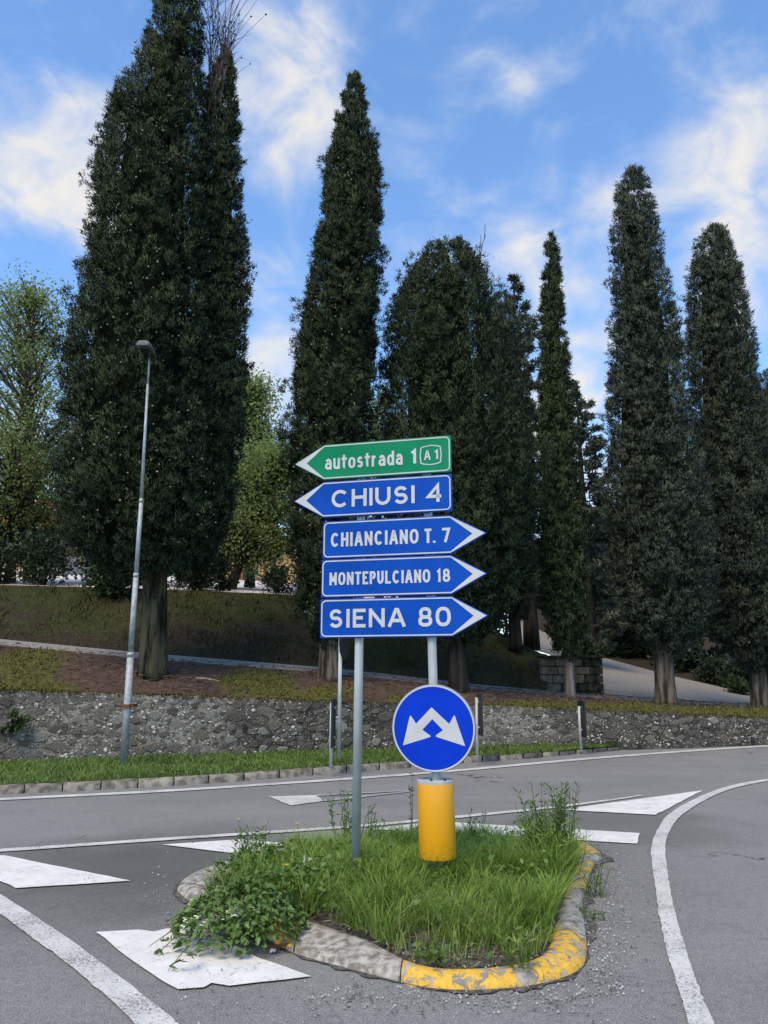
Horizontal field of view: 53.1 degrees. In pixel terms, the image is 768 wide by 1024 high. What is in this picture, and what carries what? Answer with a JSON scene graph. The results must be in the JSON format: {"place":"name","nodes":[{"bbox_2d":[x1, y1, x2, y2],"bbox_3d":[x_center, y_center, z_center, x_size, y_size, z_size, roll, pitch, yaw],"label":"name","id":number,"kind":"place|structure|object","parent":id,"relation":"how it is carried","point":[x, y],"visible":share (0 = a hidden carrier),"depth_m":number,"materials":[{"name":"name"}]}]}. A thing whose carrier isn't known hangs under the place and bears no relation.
{"place":"outdoors","nodes":[
{"label":"outdoors","id":0,"kind":"place"},
{"bbox_2d":[0,573,397,598],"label":"yard","id":1,"kind":"structure","parent":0,"point":[71,580],"depth_m":24.94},
{"bbox_2d":[0,534,22,583],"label":"shrub","id":2,"kind":"object","parent":1,"relation":"on","point":[3,560],"visible":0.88,"depth_m":21.63,"materials":[{"name":"green plant"}]},
{"bbox_2d":[0,258,76,581],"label":"broadleaf tree","id":3,"kind":"object","parent":1,"relation":"on","point":[27,349],"visible":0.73,"depth_m":26.24,"materials":[{"name":"green plant"}]},
{"bbox_2d":[0,517,79,584],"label":"shrub","id":4,"kind":"object","parent":1,"relation":"on","point":[40,571],"visible":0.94,"depth_m":21.55,"materials":[{"name":"green plant"}]},
{"bbox_2d":[0,413,82,583],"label":"broadleaf tree","id":5,"kind":"object","parent":1,"relation":"on","point":[14,502],"visible":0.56,"depth_m":23.04,"materials":[{"name":"green plant"}]},
{"bbox_2d":[2,502,90,574],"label":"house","id":6,"kind":"structure","parent":1,"relation":"on","point":[75,569],"depth_m":41.81,"materials":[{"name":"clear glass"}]},
{"bbox_2d":[48,477,175,581],"bbox_3d":[-8.601,0.642,24.859,4.302,4.337,4.919,-6,-14,28],"label":"broadleaf tree","id":7,"kind":"object","parent":1,"relation":"on","point":[82,563],"visible":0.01,"depth_m":23.64,"materials":[{"name":"green plant"}]},
{"bbox_2d":[167,541,226,591],"bbox_3d":[-5.380,1.502,22.029,1.844,1.816,2.210,0,-12,0],"label":"shrub","id":8,"kind":"object","parent":1,"relation":"on","point":[197,579],"visible":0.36,"depth_m":21.72,"materials":[{"name":"green plant"}]},
{"bbox_2d":[167,498,255,587],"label":"broadleaf tree","id":9,"kind":"object","parent":1,"relation":"on","point":[222,552],"visible":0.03,"depth_m":24.17,"materials":[{"name":"green plant"}]},
{"bbox_2d":[213,556,237,590],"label":"shrub","id":10,"kind":"object","parent":1,"relation":"on","point":[225,567],"visible":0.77,"depth_m":22.43,"materials":[{"name":"green plant"}]},
{"bbox_2d":[218,427,298,589],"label":"broadleaf tree","id":11,"kind":"object","parent":1,"relation":"on","point":[260,541],"visible":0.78,"depth_m":23.96,"materials":[{"name":"green plant"}]},
{"bbox_2d":[233,363,290,587],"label":"broadleaf tree","id":12,"kind":"object","parent":1,"relation":"on","point":[256,400],"visible":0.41,"depth_m":27.93,"materials":[{"name":"green plant"}]},
{"bbox_2d":[226,540,297,582],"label":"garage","id":13,"kind":"structure","parent":1,"relation":"on","point":[243,576],"depth_m":42.25,"materials":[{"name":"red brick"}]},
{"bbox_2d":[255,560,295,592],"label":"shrub","id":14,"kind":"object","parent":1,"relation":"on","point":[275,579],"visible":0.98,"depth_m":22.48,"materials":[{"name":"green plant"}]},
{"bbox_2d":[289,558,305,590],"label":"shrub","id":15,"kind":"object","parent":1,"relation":"on","point":[292,567],"visible":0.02,"depth_m":23.49,"materials":[{"name":"green plant"}]},
{"bbox_2d":[363,375,391,597],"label":"broadleaf tree","id":16,"kind":"object","parent":1,"relation":"on","point":[376,427],"visible":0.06,"depth_m":31.24,"materials":[{"name":"green plant"}]},
{"bbox_2d":[476,611,508,632],"bbox_3d":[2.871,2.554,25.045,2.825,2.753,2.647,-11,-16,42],"label":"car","id":17,"kind":"object","parent":1,"relation":"on","point":[501,625],"depth_m":24.84,"materials":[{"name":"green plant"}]},
{"bbox_2d":[0,582,546,690],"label":"bank","id":18,"kind":"structure","parent":0,"point":[373,652],"depth_m":18.75,"materials":[{"name":"green plant"}]},
{"bbox_2d":[75,549,141,599],"bbox_3d":[-7.152,1.599,20.445,1.726,1.665,2.111,0,-12,0],"label":"shrub","id":19,"kind":"object","parent":18,"relation":"on","point":[102,583],"visible":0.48,"depth_m":20.14,"materials":[{"name":"green plant"}]},
{"bbox_2d":[475,291,540,649],"bbox_3d":[3.541,-1.493,22.335,2.221,10.858,2.199,0,-12,0],"label":"cypress tree","id":20,"kind":"object","parent":18,"relation":"on","point":[514,618],"visible":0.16,"depth_m":22.17,"materials":[{"name":"green plant"}]},
{"bbox_2d":[0,742,616,785],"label":"verge ground","id":21,"kind":"structure","parent":0,"point":[152,763],"depth_m":11.32,"materials":[{"name":"green plant"}]},
{"bbox_2d":[120,340,156,764],"bbox_3d":[-3.877,0.533,12.091,0.230,6.574,0.915,0,-12,0],"label":"street lamp","id":22,"kind":"object","parent":21,"relation":"on","point":[145,348],"visible":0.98,"depth_m":11.89,"materials":[{"name":"grey metal"}]},
{"bbox_2d":[329,699,335,767],"bbox_3d":[-0.751,3.204,11.127,0.090,0.962,0.421,0,-12,0],"label":"curve marker","id":23,"kind":"object","parent":21,"relation":"on","point":[332,736],"visible":1,"depth_m":11.05,"materials":[{"name":"white plastic"}]},
{"bbox_2d":[337,638,349,758],"bbox_3d":[-0.672,2.762,12.059,0.121,2.143,0.600,-2,-12,12],"label":"traffic sign","id":24,"kind":"object","parent":21,"relation":"on","point":[343,648],"visible":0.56,"depth_m":12.04,"materials":[{"name":"grey metal"}]},
{"bbox_2d":[475,694,482,760],"bbox_3d":[1.523,3.487,12.446,0.100,1.042,0.420,0,-12,-2],"label":"curve marker","id":25,"kind":"object","parent":21,"relation":"on","point":[479,713],"visible":0.96,"depth_m":12.40,"materials":[{"name":"white plastic"}]},
{"bbox_2d":[577,701,586,749],"bbox_3d":[3.640,3.939,14.191,0.097,0.873,0.421,0,-12,0],"label":"curve marker","id":26,"kind":"object","parent":21,"relation":"on","point":[582,726],"visible":1,"depth_m":14.13,"materials":[{"name":"white plastic"}]},
{"bbox_2d":[0,639,749,705],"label":"gravel path","id":27,"kind":"structure","parent":0,"point":[84,649],"depth_m":16.36,"materials":[{"name":"grey gravel"}]},
{"bbox_2d":[0,745,767,1023],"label":"road","id":28,"kind":"structure","parent":0,"point":[716,853],"depth_m":5.23,"materials":[{"name":"grey asphalt"}]},
{"bbox_2d":[0,855,129,887],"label":"road marking","id":29,"kind":"object","parent":28,"relation":"on","point":[15,872],"visible":1,"depth_m":5.53,"materials":[{"name":"paint"}]},
{"bbox_2d":[0,894,177,1023],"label":"road marking","id":30,"kind":"object","parent":28,"relation":"on","point":[134,1004],"visible":1,"depth_m":3.78,"materials":[{"name":"paint"}]},
{"bbox_2d":[97,928,309,988],"bbox_3d":[-1.008,2.287,3.977,0.547,0.001,1.341,11,-16,-42],"label":"road marking","id":31,"kind":"object","parent":28,"relation":"on","point":[134,945],"visible":0.81,"depth_m":3.85,"materials":[{"name":"paint"}]},
{"bbox_2d":[163,839,281,852],"bbox_3d":[-1.252,2.822,6.496,1.232,0.001,0.488,-4,-13,20],"label":"road marking","id":32,"kind":"object","parent":28,"relation":"on","point":[211,845],"visible":0.55,"depth_m":6.50,"materials":[{"name":"paint"}]},
{"bbox_2d":[269,942,290,949],"bbox_3d":[-0.536,2.288,4.054,0.148,0.026,0.027,5,-13,-24],"label":"stick","id":33,"kind":"object","parent":28,"relation":"on","point":[279,945],"visible":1,"depth_m":4.04,"materials":[{"name":"brown wood"}]},
{"bbox_2d":[269,795,322,804],"bbox_3d":[-0.968,3.342,8.940,0.536,0.001,0.725,6,-13,-26],"label":"road marking","id":34,"kind":"object","parent":28,"relation":"on","point":[295,800],"visible":1,"depth_m":8.91,"materials":[{"name":"paint"}]},
{"bbox_2d":[0,747,618,794],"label":"verge kerb","id":35,"kind":"structure","parent":28,"relation":"on","point":[132,782],"depth_m":10.46,"materials":[{"name":"concrete"}]},
{"bbox_2d":[0,795,641,851],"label":"road marking","id":36,"kind":"object","parent":28,"relation":"on","point":[165,838],"visible":0.71,"depth_m":6.91,"materials":[{"name":"paint"}]},
{"bbox_2d":[317,790,408,795],"bbox_3d":[-0.241,3.444,9.422,1.212,0.001,0.103,4,-13,-19],"label":"road marking","id":37,"kind":"object","parent":28,"relation":"on","point":[361,792],"visible":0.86,"depth_m":9.45,"materials":[{"name":"paint"}]},
{"bbox_2d":[322,791,409,800],"bbox_3d":[-0.198,3.398,9.207,1.284,0.001,0.132,9,-15,-35],"label":"road marking","id":38,"kind":"object","parent":28,"relation":"on","point":[364,795],"visible":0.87,"depth_m":9.21,"materials":[{"name":"paint"}]},
{"bbox_2d":[0,745,767,799],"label":"road marking","id":39,"kind":"object","parent":28,"relation":"on","point":[89,794],"visible":0.97,"depth_m":10.62,"materials":[{"name":"paint"}]},
{"bbox_2d":[178,837,601,990],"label":"traffic island kerb","id":40,"kind":"structure","parent":28,"relation":"on","point":[565,956],"depth_m":3.87,"materials":[{"name":"concrete"}]},
{"bbox_2d":[493,927,536,968],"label":"tall weed","id":41,"kind":"object","parent":40,"relation":"on","point":[527,944],"visible":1,"depth_m":3.65,"materials":[{"name":"green plant"}]},
{"bbox_2d":[173,843,614,993],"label":"gutter dirt","id":42,"kind":"structure","parent":28,"relation":"on","point":[586,898],"depth_m":3.97,"materials":[{"name":"soil"}]},
{"bbox_2d":[190,807,606,968],"bbox_3d":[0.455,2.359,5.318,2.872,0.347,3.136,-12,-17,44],"label":"island grass","id":43,"kind":"structure","parent":28,"relation":"on","point":[544,902],"depth_m":4.54,"materials":[{"name":"green plant"}]},
{"bbox_2d":[149,878,310,970],"bbox_3d":[-0.837,2.178,4.125,0.873,0.313,0.878,0,-12,0],"label":"flowering bush","id":44,"kind":"object","parent":43,"relation":"on","point":[250,919],"visible":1,"depth_m":4.08,"materials":[{"name":"green plant"}]},
{"bbox_2d":[229,820,272,865],"bbox_3d":[-0.940,2.361,5.482,0.288,0.326,0.216,-5,-13,21],"label":"tall weed","id":45,"kind":"object","parent":43,"relation":"on","point":[262,835],"visible":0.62,"depth_m":5.47,"materials":[{"name":"green plant"}]},
{"bbox_2d":[327,786,361,847],"bbox_3d":[-0.309,2.396,6.035,0.297,0.446,0.204,0,-12,0],"label":"tall weed","id":46,"kind":"object","parent":43,"relation":"on","point":[346,816],"visible":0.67,"depth_m":6.04,"materials":[{"name":"green plant"}]},
{"bbox_2d":[351,478,365,877],"bbox_3d":[-0.172,0.986,5.294,0.088,2.952,0.063,-2,-12,11],"label":"sign post","id":47,"kind":"object","parent":43,"relation":"on","point":[357,761],"visible":0.45,"depth_m":5.14,"materials":[{"name":"grey metal"}]},
{"bbox_2d":[295,435,451,480],"bbox_3d":[-0.090,-0.376,5.528,1.164,0.265,0.050,-3,-12,14],"label":"direction sign","id":48,"kind":"object","parent":47,"relation":"attached to","point":[409,456],"visible":1,"depth_m":5.49,"materials":[{"name":"green metal"}]},
{"bbox_2d":[361,804,385,837],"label":"tall weed","id":49,"kind":"object","parent":43,"relation":"on","point":[374,821],"visible":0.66,"depth_m":5.92,"materials":[{"name":"green plant"}]},
{"bbox_2d":[206,820,572,961],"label":"weed leaves","id":50,"kind":"object","parent":43,"relation":"on","point":[253,873],"visible":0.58,"depth_m":4.76,"materials":[{"name":"green plant"}]},
{"bbox_2d":[408,773,414,826],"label":"tall weed","id":51,"kind":"object","parent":43,"relation":"on","point":[411,816],"visible":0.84,"depth_m":6.29,"materials":[{"name":"green plant"}]},
{"bbox_2d":[412,942,450,965],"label":"tall weed","id":52,"kind":"object","parent":43,"relation":"on","point":[433,955],"visible":1,"depth_m":3.67,"materials":[{"name":"green plant"}]},
{"bbox_2d":[422,474,442,880],"bbox_3d":[0.325,0.960,5.170,0.117,2.953,0.063,-3,-12,13],"label":"sign post","id":53,"kind":"object","parent":43,"relation":"on","point":[432,661],"visible":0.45,"depth_m":5.14,"materials":[{"name":"grey metal"}]},
{"bbox_2d":[294,474,452,517],"bbox_3d":[-0.089,-0.103,5.469,1.162,0.263,0.050,-3,-12,14],"label":"direction sign","id":54,"kind":"object","parent":53,"relation":"attached to","point":[398,495],"visible":1,"depth_m":5.43,"materials":[{"name":"blue metal"}]},
{"bbox_2d":[320,596,487,637],"bbox_3d":[0.127,0.718,5.238,1.171,0.269,0.050,-3,-12,14],"label":"direction sign","id":55,"kind":"object","parent":53,"relation":"attached to","point":[443,616],"visible":1,"depth_m":5.23,"materials":[{"name":"blue metal"}]},
{"bbox_2d":[321,555,486,597],"bbox_3d":[0.128,0.445,5.296,1.168,0.268,0.050,-3,-12,14],"label":"direction sign","id":56,"kind":"object","parent":53,"relation":"attached to","point":[412,576],"visible":1,"depth_m":5.28,"materials":[{"name":"blue metal"}]},
{"bbox_2d":[323,515,486,558],"bbox_3d":[0.133,0.175,5.351,1.166,0.268,0.050,-3,-12,14],"label":"direction sign","id":57,"kind":"object","parent":53,"relation":"attached to","point":[429,535],"visible":1,"depth_m":5.34,"materials":[{"name":"blue metal"}]},
{"bbox_2d":[392,684,475,772],"bbox_3d":[0.328,1.414,5.035,0.556,0.556,0.059,-3,-12,14],"label":"round sign","id":58,"kind":"object","parent":53,"relation":"attached to","point":[433,728],"visible":1,"depth_m":5.01,"materials":[{"name":"blue metal"}]},
{"bbox_2d":[417,777,455,864],"bbox_3d":[0.338,1.981,4.947,0.248,0.512,0.239,0,-12,0],"label":"bollard","id":59,"kind":"object","parent":43,"relation":"on","point":[436,820],"visible":0.97,"depth_m":4.86,"materials":[{"name":"yellow plastic"}]},
{"bbox_2d":[321,864,579,969],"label":"dry stalks","id":60,"kind":"object","parent":43,"relation":"on","point":[467,946],"visible":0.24,"depth_m":3.88,"materials":[{"name":"plant"}]},
{"bbox_2d":[348,918,554,967],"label":"soil pebbles","id":61,"kind":"object","parent":43,"relation":"on","point":[462,954],"visible":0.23,"depth_m":3.80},
{"bbox_2d":[466,807,486,845],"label":"tall weed","id":62,"kind":"object","parent":43,"relation":"on","point":[471,827],"visible":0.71,"depth_m":5.84,"materials":[{"name":"green plant"}]},
{"bbox_2d":[514,800,553,852],"bbox_3d":[1.054,2.238,5.341,0.271,0.465,0.216,-4,-13,17],"label":"tall weed","id":63,"kind":"object","parent":43,"relation":"on","point":[536,825],"visible":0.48,"depth_m":5.33,"materials":[{"name":"green plant"}]},
{"bbox_2d":[513,776,583,864],"bbox_3d":[1.172,2.184,5.423,0.505,0.607,0.269,0,-12,0],"label":"tall weed","id":64,"kind":"object","parent":43,"relation":"on","point":[558,805],"visible":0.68,"depth_m":5.42,"materials":[{"name":"green plant"}]},
{"bbox_2d":[512,813,594,876],"bbox_3d":[1.124,2.263,5.245,0.565,0.400,0.391,4,-13,-17],"label":"tall weed","id":65,"kind":"object","parent":43,"relation":"on","point":[550,837],"visible":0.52,"depth_m":5.24,"materials":[{"name":"green plant"}]},
{"bbox_2d":[144,836,681,1023],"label":"gravel chips","id":66,"kind":"object","parent":28,"relation":"on","point":[498,1011],"visible":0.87,"depth_m":3.54,"materials":[{"name":"grey gravel"}]},
{"bbox_2d":[149,835,680,1023],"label":"gravel grit","id":67,"kind":"object","parent":28,"relation":"on","point":[482,1001],"visible":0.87,"depth_m":3.50,"materials":[{"name":"grey gravel"}]},
{"bbox_2d":[373,822,639,842],"bbox_3d":[1.100,2.960,7.143,2.457,0.001,0.548,-3,-12,15],"label":"road marking","id":68,"kind":"object","parent":28,"relation":"on","point":[614,836],"visible":0.39,"depth_m":6.95,"materials":[{"name":"paint"}]},
{"bbox_2d":[576,905,605,920],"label":"tall weed","id":69,"kind":"object","parent":28,"relation":"on","point":[592,917],"visible":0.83,"depth_m":4.57,"materials":[{"name":"green plant"}]},
{"bbox_2d":[578,863,609,897],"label":"tall weed","id":70,"kind":"object","parent":28,"relation":"on","point":[595,878],"visible":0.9,"depth_m":5.04,"materials":[{"name":"green plant"}]},
{"bbox_2d":[562,790,701,814],"bbox_3d":[3.157,3.276,8.633,2.544,0.001,0.772,8,-14,-34],"label":"road marking","id":71,"kind":"object","parent":28,"relation":"on","point":[653,805],"visible":0.92,"depth_m":8.50,"materials":[{"name":"paint"}]},
{"bbox_2d":[651,779,767,1023],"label":"road marking","id":72,"kind":"object","parent":28,"relation":"on","point":[696,1008],"visible":1,"depth_m":4.44,"materials":[{"name":"paint"}]},
{"bbox_2d":[0,645,767,717],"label":"bank","id":73,"kind":"structure","parent":0,"point":[170,684],"depth_m":14.45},
{"bbox_2d":[35,0,266,681],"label":"cypress tree","id":74,"kind":"object","parent":73,"relation":"on","point":[153,258],"visible":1,"depth_m":14.78,"materials":[{"name":"green plant"}]},
{"bbox_2d":[195,677,218,681],"bbox_3d":[-3.235,3.069,14.086,0.438,0.085,0.046,1,-12,-6],"label":"stick","id":75,"kind":"object","parent":73,"relation":"on","point":[200,678],"visible":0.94,"depth_m":14.07,"materials":[{"name":"grey wood"}]},
{"bbox_2d":[270,69,395,681],"bbox_3d":[-1.071,-3.582,17.026,2.666,14.473,2.599,0,-12,0],"label":"cypress tree","id":76,"kind":"object","parent":73,"relation":"on","point":[334,372],"visible":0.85,"depth_m":16.51,"materials":[{"name":"green plant"}]},
{"bbox_2d":[0,584,765,715],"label":"fallen needles","id":77,"kind":"object","parent":73,"relation":"on","point":[406,684],"depth_m":15.69,"materials":[{"name":"brown plant"}]},
{"bbox_2d":[0,646,767,717],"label":"moss","id":78,"kind":"object","parent":73,"relation":"on","point":[244,678],"visible":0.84,"depth_m":14.69,"materials":[{"name":"green plant"}]},
{"bbox_2d":[366,232,568,692],"bbox_3d":[1.566,-1.523,17.179,4.774,11.032,4.492,-6,-14,27],"label":"cypress tree","id":79,"kind":"object","parent":73,"relation":"on","point":[442,371],"visible":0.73,"depth_m":16.41,"materials":[{"name":"green plant"}]},
{"bbox_2d":[501,273,542,649],"bbox_3d":[5.154,-2.202,28.011,2.405,14.258,2.263,0,-12,0],"label":"conifer tree","id":80,"kind":"object","parent":73,"relation":"on","point":[531,638],"visible":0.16,"depth_m":28.30,"materials":[{"name":"green plant"}]},
{"bbox_2d":[533,230,592,697],"bbox_3d":[4.117,-1.448,18.398,1.401,11.744,1.390,0,-12,0],"label":"cypress tree","id":81,"kind":"object","parent":73,"relation":"on","point":[564,595],"visible":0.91,"depth_m":17.89,"materials":[{"name":"green plant"}]},
{"bbox_2d":[528,655,604,694],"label":"block wall","id":82,"kind":"structure","parent":73,"relation":"on","point":[588,671],"depth_m":20.12,"materials":[{"name":"grey concrete"}]},
{"bbox_2d":[574,638,610,657],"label":"shrub","id":83,"kind":"object","parent":82,"relation":"on","point":[588,649],"visible":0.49,"depth_m":21.00,"materials":[{"name":"green plant"}]},
{"bbox_2d":[592,163,723,704],"bbox_3d":[6.647,-2.409,19.236,3.032,14.277,3.089,0,-12,0],"label":"cypress tree","id":84,"kind":"object","parent":73,"relation":"on","point":[663,563],"visible":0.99,"depth_m":18.43,"materials":[{"name":"green plant"}]},
{"bbox_2d":[681,222,767,708],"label":"cypress tree","id":85,"kind":"object","parent":73,"relation":"on","point":[726,391],"visible":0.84,"depth_m":20.86,"materials":[{"name":"green plant"}]},
{"bbox_2d":[0,0,767,654],"label":"sky","id":86,"kind":"structure","parent":0,"point":[514,122],"materials":[{"name":"blue"}]},
{"bbox_2d":[520,620,749,703],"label":"gravel drive","id":87,"kind":"structure","parent":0,"point":[622,679],"depth_m":26.62,"materials":[{"name":"grey gravel"}]},
{"bbox_2d":[569,378,632,655],"bbox_3d":[8.442,0.108,31.653,3.138,11.862,3.046,0,-12,0],"label":"conifer tree","id":88,"kind":"object","parent":87,"relation":"on","point":[594,445],"visible":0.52,"depth_m":31.27,"materials":[{"name":"green plant"}]},
{"bbox_2d":[722,672,749,694],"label":"shrub","id":89,"kind":"object","parent":87,"relation":"on","point":[736,682],"visible":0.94,"depth_m":28.14,"materials":[{"name":"green plant"}]},
{"bbox_2d":[753,368,767,670],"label":"cypress tree","id":90,"kind":"object","parent":87,"relation":"on","point":[765,384],"visible":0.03,"depth_m":28.39,"materials":[{"name":"green plant"}]},
{"bbox_2d":[522,606,748,692],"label":"hillside","id":91,"kind":"structure","parent":0,"point":[638,662],"depth_m":37.67,"materials":[{"name":"green plant"}]},
{"bbox_2d":[167,553,710,638],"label":"woods","id":92,"kind":"object","parent":91,"relation":"on","point":[506,631],"depth_m":65.13,"materials":[{"name":"green plant"}]},
{"bbox_2d":[581,498,632,657],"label":"conifer tree","id":93,"kind":"object","parent":91,"relation":"on","point":[622,648],"visible":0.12,"depth_m":38.38,"materials":[{"name":"green plant"}]},
{"bbox_2d":[614,619,653,656],"bbox_3d":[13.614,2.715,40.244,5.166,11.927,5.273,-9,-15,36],"label":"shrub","id":94,"kind":"object","parent":91,"relation":"on","point":[626,635],"visible":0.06,"depth_m":38.74,"materials":[{"name":"green plant"}]},
{"bbox_2d":[617,623,653,659],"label":"shrub","id":95,"kind":"object","parent":91,"relation":"on","point":[640,651],"visible":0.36,"depth_m":38.62,"materials":[{"name":"green plant"}]},
{"bbox_2d":[648,639,705,672],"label":"shrub","id":96,"kind":"object","parent":91,"relation":"on","point":[687,661],"visible":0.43,"depth_m":34.70,"materials":[{"name":"green plant"}]},
{"bbox_2d":[684,457,732,666],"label":"conifer tree","id":97,"kind":"object","parent":91,"relation":"on","point":[712,648],"visible":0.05,"depth_m":37.09,"materials":[{"name":"green plant"}]},
{"bbox_2d":[689,651,738,683],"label":"shrub","id":98,"kind":"object","parent":91,"relation":"on","point":[704,673],"visible":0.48,"depth_m":32.18,"materials":[{"name":"green plant"}]},
{"bbox_2d":[712,660,749,688],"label":"shrub","id":99,"kind":"object","parent":91,"relation":"on","point":[721,682],"visible":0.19,"depth_m":31.11,"materials":[{"name":"green plant"}]},
{"label":"ground","id":100,"kind":"structure","parent":0,"visible":0},
{"bbox_2d":[0,690,767,762],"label":"retaining wall","id":101,"kind":"structure","parent":100,"relation":"on","point":[65,725],"depth_m":13.19,"materials":[{"name":"grey stone"}]},
{"bbox_2d":[0,708,31,733],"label":"wall plant","id":102,"kind":"object","parent":101,"relation":"attached to","point":[15,725],"depth_m":11.77,"materials":[{"name":"green plant"}]},
{"bbox_2d":[0,686,767,719],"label":"wall top fringe","id":103,"kind":"object","parent":101,"relation":"attached to","point":[3,689],"depth_m":13.49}
]}

